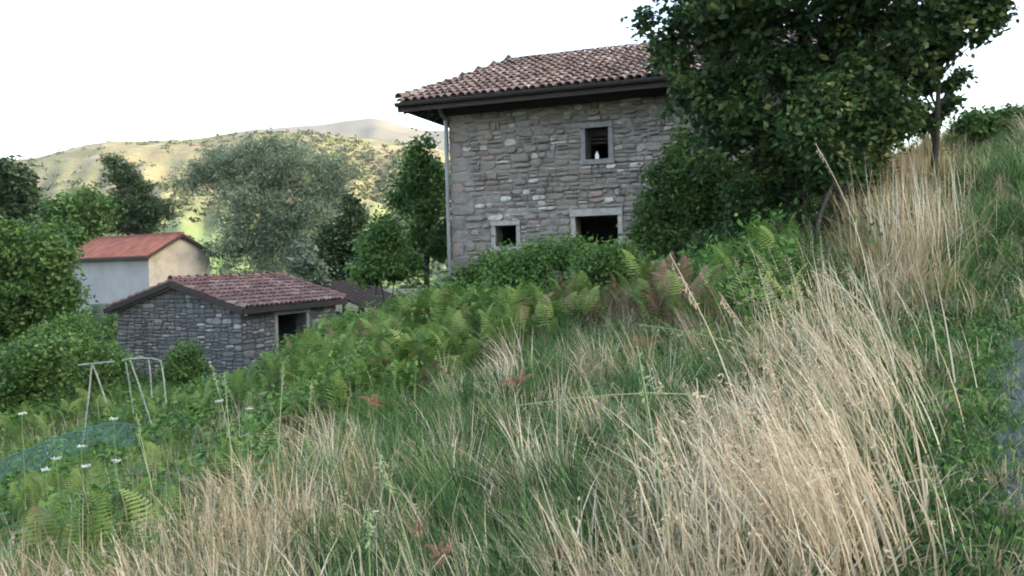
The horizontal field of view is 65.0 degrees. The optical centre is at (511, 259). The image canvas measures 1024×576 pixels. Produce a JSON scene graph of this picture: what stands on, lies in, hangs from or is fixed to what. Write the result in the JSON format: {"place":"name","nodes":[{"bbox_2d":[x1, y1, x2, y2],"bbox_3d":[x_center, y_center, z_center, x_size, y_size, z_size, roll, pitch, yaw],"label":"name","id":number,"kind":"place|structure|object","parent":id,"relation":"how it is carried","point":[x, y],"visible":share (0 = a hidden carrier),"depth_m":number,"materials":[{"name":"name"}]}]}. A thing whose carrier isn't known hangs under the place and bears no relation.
{"place":"outdoors","nodes":[
{"label":"outdoors","id":0,"kind":"place"},
{"bbox_2d":[10,132,452,288],"bbox_3d":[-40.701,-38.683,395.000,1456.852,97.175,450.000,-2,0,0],"label":"hillside","id":1,"kind":"structure","parent":0,"point":[75,159],"depth_m":445.06,"materials":[{"name":"green plant"}]},
{"bbox_2d":[8,127,452,288],"bbox_3d":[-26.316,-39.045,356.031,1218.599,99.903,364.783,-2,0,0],"label":"scrub","id":2,"kind":"object","parent":1,"relation":"on","point":[188,199],"visible":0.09,"depth_m":407.91,"materials":[{"name":"green plant"}]},
{"bbox_2d":[205,118,449,149],"bbox_3d":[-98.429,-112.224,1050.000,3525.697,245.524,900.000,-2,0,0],"label":"mountain","id":3,"kind":"structure","parent":0,"point":[377,129],"depth_m":1251.47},
{"bbox_2d":[0,0,1023,159],"label":"sky","id":4,"kind":"structure","parent":0,"point":[74,73],"materials":[{"name":"white"}]},
{"bbox_2d":[0,117,1023,575],"bbox_3d":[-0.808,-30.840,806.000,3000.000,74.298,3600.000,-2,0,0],"label":"ground","id":5,"kind":"structure","parent":0,"point":[348,305],"depth_m":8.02,"materials":[{"name":"green plant"}]},
{"bbox_2d":[18,412,26,509],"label":"umbel flower","id":6,"kind":"object","parent":5,"relation":"on","point":[23,456],"visible":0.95,"depth_m":8.72,"materials":[{"name":"green plant"}]},
{"bbox_2d":[0,154,49,224],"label":"leaning tree","id":7,"kind":"object","parent":5,"relation":"on","point":[19,188],"visible":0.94,"depth_m":39.45,"materials":[{"name":"green plant"}]},
{"bbox_2d":[41,467,50,500],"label":"umbel flower","id":8,"kind":"object","parent":5,"relation":"on","point":[44,470],"visible":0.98,"depth_m":7.48,"materials":[{"name":"white plant"}]},
{"bbox_2d":[0,324,97,416],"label":"nettle bush","id":9,"kind":"object","parent":5,"relation":"on","point":[30,371],"visible":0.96,"depth_m":20.71,"materials":[{"name":"green plant"}]},
{"bbox_2d":[0,208,109,351],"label":"walnut tree","id":10,"kind":"object","parent":5,"relation":"on","point":[37,277],"visible":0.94,"depth_m":24.52,"materials":[{"name":"green plant"}]},
{"bbox_2d":[51,456,61,503],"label":"umbel flower","id":11,"kind":"object","parent":5,"relation":"on","point":[57,458],"visible":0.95,"depth_m":7.72,"materials":[{"name":"white plant"}]},
{"bbox_2d":[0,422,134,482],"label":"garden net","id":12,"kind":"object","parent":5,"relation":"on","point":[67,443],"visible":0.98,"depth_m":10.15,"materials":[{"name":"blue plastic"}]},
{"bbox_2d":[20,179,127,267],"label":"bushy tree","id":13,"kind":"object","parent":5,"relation":"on","point":[87,214],"visible":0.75,"depth_m":53.09,"materials":[{"name":"green plant"}]},
{"bbox_2d":[22,307,141,395],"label":"light shrub","id":14,"kind":"object","parent":5,"relation":"on","point":[98,351],"visible":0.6,"depth_m":23.83,"materials":[{"name":"green plant"}]},
{"bbox_2d":[77,445,86,488],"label":"umbel flower","id":15,"kind":"object","parent":5,"relation":"on","point":[79,446],"visible":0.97,"depth_m":7.99,"materials":[{"name":"white plant"}]},
{"bbox_2d":[81,464,90,486],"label":"umbel flower","id":16,"kind":"object","parent":5,"relation":"on","point":[86,465],"visible":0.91,"depth_m":7.55,"materials":[{"name":"white plant"}]},
{"bbox_2d":[61,306,117,342],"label":"dark bush","id":17,"kind":"object","parent":5,"relation":"on","point":[111,319],"visible":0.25,"depth_m":35.89,"materials":[{"name":"green plant"}]},
{"bbox_2d":[78,361,114,442],"bbox_3d":[-6.707,2.275,12.866,0.589,1.260,0.293,-2,0,0],"label":"pole frame","id":18,"kind":"object","parent":5,"relation":"on","point":[91,364],"visible":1,"depth_m":12.92,"materials":[{"name":"grey metal"}]},
{"bbox_2d":[89,303,111,345],"bbox_3d":[-18.945,3.237,37.000,0.980,2.395,0.980,-2,0,0],"label":"barrel","id":19,"kind":"object","parent":5,"relation":"on","point":[98,308],"visible":0.33,"depth_m":36.61,"materials":[{"name":"green plastic"}]},
{"bbox_2d":[109,417,117,478],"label":"umbel flower","id":20,"kind":"object","parent":5,"relation":"on","point":[112,419],"visible":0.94,"depth_m":8.60,"materials":[{"name":"white plant"}]},
{"bbox_2d":[112,459,120,481],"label":"umbel flower","id":21,"kind":"object","parent":5,"relation":"on","point":[117,460],"visible":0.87,"depth_m":7.67,"materials":[{"name":"white plant"}]},
{"bbox_2d":[0,339,261,526],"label":"meadow herbs","id":22,"kind":"object","parent":5,"relation":"on","point":[140,377],"depth_m":24.13,"materials":[{"name":"green plant"}]},
{"bbox_2d":[89,151,181,235],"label":"pine tree","id":23,"kind":"object","parent":5,"relation":"on","point":[140,217],"visible":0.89,"depth_m":59.49,"materials":[{"name":"green plant"}]},
{"bbox_2d":[70,232,216,337],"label":"plastered building","id":24,"kind":"structure","parent":5,"relation":"on","point":[115,268],"depth_m":43.74,"materials":[{"name":"beige paint"}]},
{"bbox_2d":[122,357,166,423],"bbox_3d":[-6.048,2.181,13.366,0.874,1.092,0.206,-2,0,16],"label":"pole frame","id":25,"kind":"object","parent":5,"relation":"on","point":[130,359],"visible":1,"depth_m":13.38,"materials":[{"name":"grey metal"}]},
{"bbox_2d":[134,414,155,508],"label":"seed stalk","id":26,"kind":"object","parent":5,"relation":"on","point":[139,424],"visible":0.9,"depth_m":6.08,"materials":[{"name":"green plant"}]},
{"bbox_2d":[153,336,217,390],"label":"garden bush","id":27,"kind":"object","parent":5,"relation":"on","point":[183,364],"visible":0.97,"depth_m":19.80,"materials":[{"name":"green plant"}]},
{"bbox_2d":[215,399,222,456],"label":"umbel flower","id":28,"kind":"object","parent":5,"relation":"on","point":[219,417],"visible":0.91,"depth_m":8.50,"materials":[{"name":"white plant"}]},
{"bbox_2d":[209,362,237,485],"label":"seed stalk","id":29,"kind":"object","parent":5,"relation":"on","point":[224,413],"visible":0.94,"depth_m":6.49,"materials":[{"name":"green plant"}]},
{"bbox_2d":[103,272,352,387],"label":"stone shed","id":30,"kind":"structure","parent":5,"relation":"on","point":[232,321],"depth_m":27.39,"materials":[{"name":"stone"}]},
{"bbox_2d":[222,374,233,476],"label":"seed stalk","id":31,"kind":"object","parent":5,"relation":"on","point":[225,385],"visible":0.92,"depth_m":6.39,"materials":[{"name":"green plant"}]},
{"bbox_2d":[158,125,368,274],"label":"willow tree","id":32,"kind":"object","parent":5,"relation":"on","point":[272,233],"visible":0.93,"depth_m":44.15,"materials":[{"name":"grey plant"}]},
{"bbox_2d":[277,363,286,474],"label":"seed stalk","id":33,"kind":"object","parent":5,"relation":"on","point":[282,375],"visible":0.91,"depth_m":6.49,"materials":[{"name":"green plant"}]},
{"bbox_2d":[277,239,338,285],"bbox_3d":[-8.666,1.829,33.932,2.522,5.406,1.891,-2,0,0],"label":"willow sapling","id":34,"kind":"object","parent":5,"relation":"on","point":[302,258],"visible":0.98,"depth_m":33.80,"materials":[{"name":"green plant"}]},
{"bbox_2d":[305,381,315,468],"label":"seed stalk","id":35,"kind":"object","parent":5,"relation":"on","point":[311,387],"visible":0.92,"depth_m":6.49,"materials":[{"name":"plant"}]},
{"bbox_2d":[298,190,378,310],"bbox_3d":[-8.219,0.567,37.936,3.916,7.779,3.337,-1,0,27],"label":"slender tree","id":36,"kind":"object","parent":5,"relation":"on","point":[334,247],"visible":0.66,"depth_m":37.50,"materials":[{"name":"green plant"}]},
{"bbox_2d":[311,280,398,321],"bbox_3d":[-6.508,2.584,34.784,2.833,3.400,3.600,-1,0,25],"label":"lean to","id":37,"kind":"object","parent":5,"relation":"on","point":[360,297],"visible":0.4,"depth_m":34.39,"materials":[{"name":"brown wood"}]},
{"bbox_2d":[361,502,378,575],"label":"seed stalk","id":38,"kind":"object","parent":5,"relation":"on","point":[369,534],"visible":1,"depth_m":2.86,"materials":[{"name":"plant"}]},
{"bbox_2d":[358,394,389,425],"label":"withered sprig","id":39,"kind":"object","parent":5,"relation":"on","point":[376,403],"visible":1,"depth_m":7.50,"materials":[{"name":"brown plant"}]},
{"bbox_2d":[337,205,431,309],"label":"pale bush","id":40,"kind":"object","parent":5,"relation":"on","point":[386,256],"visible":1,"depth_m":21.73,"materials":[{"name":"green plant"}]},
{"bbox_2d":[373,448,416,575],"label":"seed stalk","id":41,"kind":"object","parent":5,"relation":"on","point":[385,474],"visible":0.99,"depth_m":3.28,"materials":[{"name":"beige plant"}]},
{"bbox_2d":[378,127,452,287],"bbox_3d":[-2.915,-0.780,26.013,2.798,6.918,2.188,-2,0,0],"label":"conical tree","id":42,"kind":"object","parent":5,"relation":"on","point":[419,198],"visible":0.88,"depth_m":25.72,"materials":[{"name":"green plant"}]},
{"bbox_2d":[406,521,426,568],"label":"withered sprig","id":43,"kind":"object","parent":5,"relation":"on","point":[419,527],"visible":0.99,"depth_m":3.90,"materials":[{"name":"brown plant"}]},
{"bbox_2d":[424,540,457,575],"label":"withered sprig","id":44,"kind":"object","parent":5,"relation":"on","point":[439,555],"visible":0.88,"depth_m":3.58,"materials":[{"name":"brown plant"}]},
{"bbox_2d":[0,116,958,575],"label":"bracken","id":45,"kind":"object","parent":5,"relation":"on","point":[454,326],"visible":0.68,"depth_m":10.64,"materials":[{"name":"green plant"}]},
{"bbox_2d":[437,235,522,293],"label":"bush","id":46,"kind":"object","parent":5,"relation":"on","point":[465,273],"visible":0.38,"depth_m":17.84,"materials":[{"name":"green plant"}]},
{"bbox_2d":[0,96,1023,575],"bbox_3d":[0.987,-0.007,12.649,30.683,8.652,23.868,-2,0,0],"label":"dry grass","id":47,"kind":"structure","parent":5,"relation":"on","point":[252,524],"depth_m":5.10,"materials":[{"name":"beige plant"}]},
{"bbox_2d":[0,113,1023,575],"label":"nettles","id":48,"kind":"object","parent":5,"relation":"on","point":[172,419],"visible":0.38,"depth_m":9.07,"materials":[{"name":"green plant"}]},
{"bbox_2d":[499,369,532,410],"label":"withered sprig","id":49,"kind":"object","parent":5,"relation":"on","point":[516,381],"visible":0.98,"depth_m":7.00,"materials":[{"name":"brown plant"}]},
{"bbox_2d":[467,228,600,291],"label":"fern bush","id":50,"kind":"object","parent":5,"relation":"on","point":[535,256],"visible":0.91,"depth_m":17.30,"materials":[{"name":"green plant"}]},
{"bbox_2d":[539,542,571,563],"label":"withered sprig","id":51,"kind":"object","parent":5,"relation":"on","point":[557,551],"visible":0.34,"depth_m":3.70,"materials":[{"name":"brown plant"}]},
{"bbox_2d":[574,395,615,417],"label":"withered sprig","id":52,"kind":"object","parent":5,"relation":"on","point":[595,402],"visible":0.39,"depth_m":6.58,"materials":[{"name":"brown plant"}]},
{"bbox_2d":[554,224,641,290],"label":"bush","id":53,"kind":"object","parent":5,"relation":"on","point":[598,264],"visible":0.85,"depth_m":16.80,"materials":[{"name":"green plant"}]},
{"bbox_2d":[258,128,959,432],"bbox_3d":[2.800,-0.121,16.178,20.284,7.082,16.132,-2,0,0],"label":"withered bracken","id":54,"kind":"object","parent":5,"relation":"on","point":[653,298],"visible":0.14,"depth_m":9.92,"materials":[{"name":"brown plant"}]},
{"bbox_2d":[521,392,760,458],"bbox_3d":[0.699,1.036,4.300,1.319,0.662,0.073,-2,0,-6],"label":"seed stalk","id":55,"kind":"object","parent":5,"relation":"on","point":[635,393],"visible":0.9,"depth_m":4.28,"materials":[{"name":"plant"}]},
{"bbox_2d":[620,335,661,355],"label":"withered sprig","id":56,"kind":"object","parent":5,"relation":"on","point":[657,341],"visible":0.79,"depth_m":7.80,"materials":[{"name":"brown plant"}]},
{"bbox_2d":[394,21,889,282],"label":"stone house","id":57,"kind":"structure","parent":5,"relation":"on","point":[530,136],"depth_m":20.12,"materials":[{"name":"grey stone"}]},
{"bbox_2d":[490,220,521,250],"bbox_3d":[-0.112,-0.600,20.583,0.852,0.757,0.400,-2,0,20],"label":"window","id":58,"kind":"structure","parent":57,"relation":"in","point":[493,224],"depth_m":20.46,"materials":[{"name":"stone"}]},
{"bbox_2d":[570,207,622,278],"bbox_3d":[2.130,-0.021,19.784,1.309,2.442,0.360,-2,0,20],"label":"doorway","id":59,"kind":"structure","parent":57,"relation":"in","point":[618,211],"depth_m":19.60,"materials":[{"name":"stone"}]},
{"bbox_2d":[579,121,614,164],"bbox_3d":[2.122,-2.836,19.784,0.881,1.019,0.445,-2,0,20],"label":"window","id":60,"kind":"structure","parent":57,"relation":"in","point":[601,132],"depth_m":19.69,"materials":[{"name":"stone"}]},
{"bbox_2d":[634,346,669,542],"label":"seed stalk","id":61,"kind":"object","parent":5,"relation":"on","point":[644,384],"visible":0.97,"depth_m":3.19,"materials":[{"name":"plant"}]},
{"bbox_2d":[652,416,691,575],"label":"seed stalk","id":62,"kind":"object","parent":5,"relation":"on","point":[660,438],"visible":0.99,"depth_m":2.98,"materials":[{"name":"plant"}]},
{"bbox_2d":[618,124,751,273],"bbox_3d":[3.337,-0.862,14.646,2.814,3.272,1.842,-2,0,0],"label":"elder shrub","id":63,"kind":"object","parent":5,"relation":"on","point":[671,213],"visible":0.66,"depth_m":14.31,"materials":[{"name":"green plant"}]},
{"bbox_2d":[691,378,711,573],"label":"seed stalk","id":64,"kind":"object","parent":5,"relation":"on","point":[696,397],"visible":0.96,"depth_m":3.08,"materials":[{"name":"plant"}]},
{"bbox_2d":[669,254,754,520],"bbox_3d":[0.994,0.674,3.907,0.457,1.415,0.065,-2,0,-18],"label":"seed stalk","id":65,"kind":"object","parent":5,"relation":"on","point":[690,292],"visible":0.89,"depth_m":3.89,"materials":[{"name":"plant"}]},
{"bbox_2d":[637,324,808,459],"bbox_3d":[1.198,0.820,4.501,0.990,0.952,0.082,-2,0,-8],"label":"seed stalk","id":66,"kind":"object","parent":5,"relation":"on","point":[741,346],"visible":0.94,"depth_m":4.49,"materials":[{"name":"plant"}]},
{"bbox_2d":[719,421,741,575],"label":"seed stalk","id":67,"kind":"object","parent":5,"relation":"on","point":[726,457],"visible":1,"depth_m":2.98,"materials":[{"name":"plant"}]},
{"bbox_2d":[737,462,764,500],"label":"withered sprig","id":68,"kind":"object","parent":5,"relation":"on","point":[755,470],"visible":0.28,"depth_m":3.99,"materials":[{"name":"brown plant"}]},
{"bbox_2d":[718,292,792,443],"bbox_3d":[1.396,0.735,4.522,0.509,1.127,0.053,-2,0,-15],"label":"seed stalk","id":69,"kind":"object","parent":5,"relation":"on","point":[730,314],"visible":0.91,"depth_m":4.48,"materials":[{"name":"plant"}]},
{"bbox_2d":[548,115,1013,313],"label":"golden grass","id":70,"kind":"structure","parent":5,"relation":"on","point":[874,253],"depth_m":9.74,"materials":[{"name":"beige plant"}]},
{"bbox_2d":[673,151,892,257],"bbox_3d":[4.373,-0.819,12.278,3.481,2.158,2.625,-2,0,0],"label":"dark shrub","id":71,"kind":"object","parent":5,"relation":"on","point":[745,197],"visible":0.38,"depth_m":12.38,"materials":[{"name":"green plant"}]},
{"bbox_2d":[756,276,835,418],"bbox_3d":[1.769,0.645,4.922,0.583,1.111,0.081,-1,0,-16],"label":"seed stalk","id":72,"kind":"object","parent":5,"relation":"on","point":[763,281],"visible":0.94,"depth_m":4.89,"materials":[{"name":"beige plant"}]},
{"bbox_2d":[620,0,977,207],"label":"ash tree","id":73,"kind":"object","parent":5,"relation":"on","point":[732,108],"visible":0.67,"depth_m":12.15,"materials":[{"name":"green plant"}]},
{"bbox_2d":[815,143,871,296],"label":"seed stalk","id":74,"kind":"object","parent":5,"relation":"on","point":[851,216],"visible":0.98,"depth_m":7.91,"materials":[{"name":"plant"}]},
{"bbox_2d":[763,66,936,252],"bbox_3d":[4.784,-1.417,11.441,2.309,2.684,1.347,-2,0,0],"label":"tree","id":75,"kind":"object","parent":5,"relation":"on","point":[820,120],"visible":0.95,"depth_m":11.24,"materials":[{"name":"green plant"}]},
{"bbox_2d":[810,270,896,383],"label":"seed stalk","id":76,"kind":"object","parent":5,"relation":"on","point":[833,285],"visible":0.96,"depth_m":5.88,"materials":[{"name":"plant"}]},
{"bbox_2d":[761,232,1023,575],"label":"short grass","id":77,"kind":"structure","parent":5,"relation":"on","point":[1015,471],"depth_m":4.58,"materials":[{"name":"plant"}]},
{"bbox_2d":[893,0,1019,180],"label":"young tree","id":78,"kind":"object","parent":5,"relation":"on","point":[990,15],"visible":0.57,"depth_m":11.82,"materials":[{"name":"green plant"}]},
{"bbox_2d":[941,106,992,147],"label":"hedge bush","id":79,"kind":"object","parent":5,"relation":"on","point":[963,125],"visible":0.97,"depth_m":17.87,"materials":[{"name":"green plant"}]},
{"bbox_2d":[963,105,1015,146],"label":"hedge bush","id":80,"kind":"object","parent":5,"relation":"on","point":[992,122],"visible":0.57,"depth_m":17.78,"materials":[{"name":"green plant"}]},
{"bbox_2d":[980,104,1023,140],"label":"hedge bush","id":81,"kind":"object","parent":5,"relation":"on","point":[1008,118],"visible":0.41,"depth_m":17.75,"materials":[{"name":"green plant"}]},
{"bbox_2d":[995,102,1023,131],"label":"hedge bush","id":82,"kind":"object","parent":5,"relation":"on","point":[1021,109],"visible":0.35,"depth_m":17.80,"materials":[{"name":"green plant"}]},
{"bbox_2d":[974,323,1023,574],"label":"path","id":83,"kind":"structure","parent":0,"point":[1015,376],"depth_m":4.70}
]}

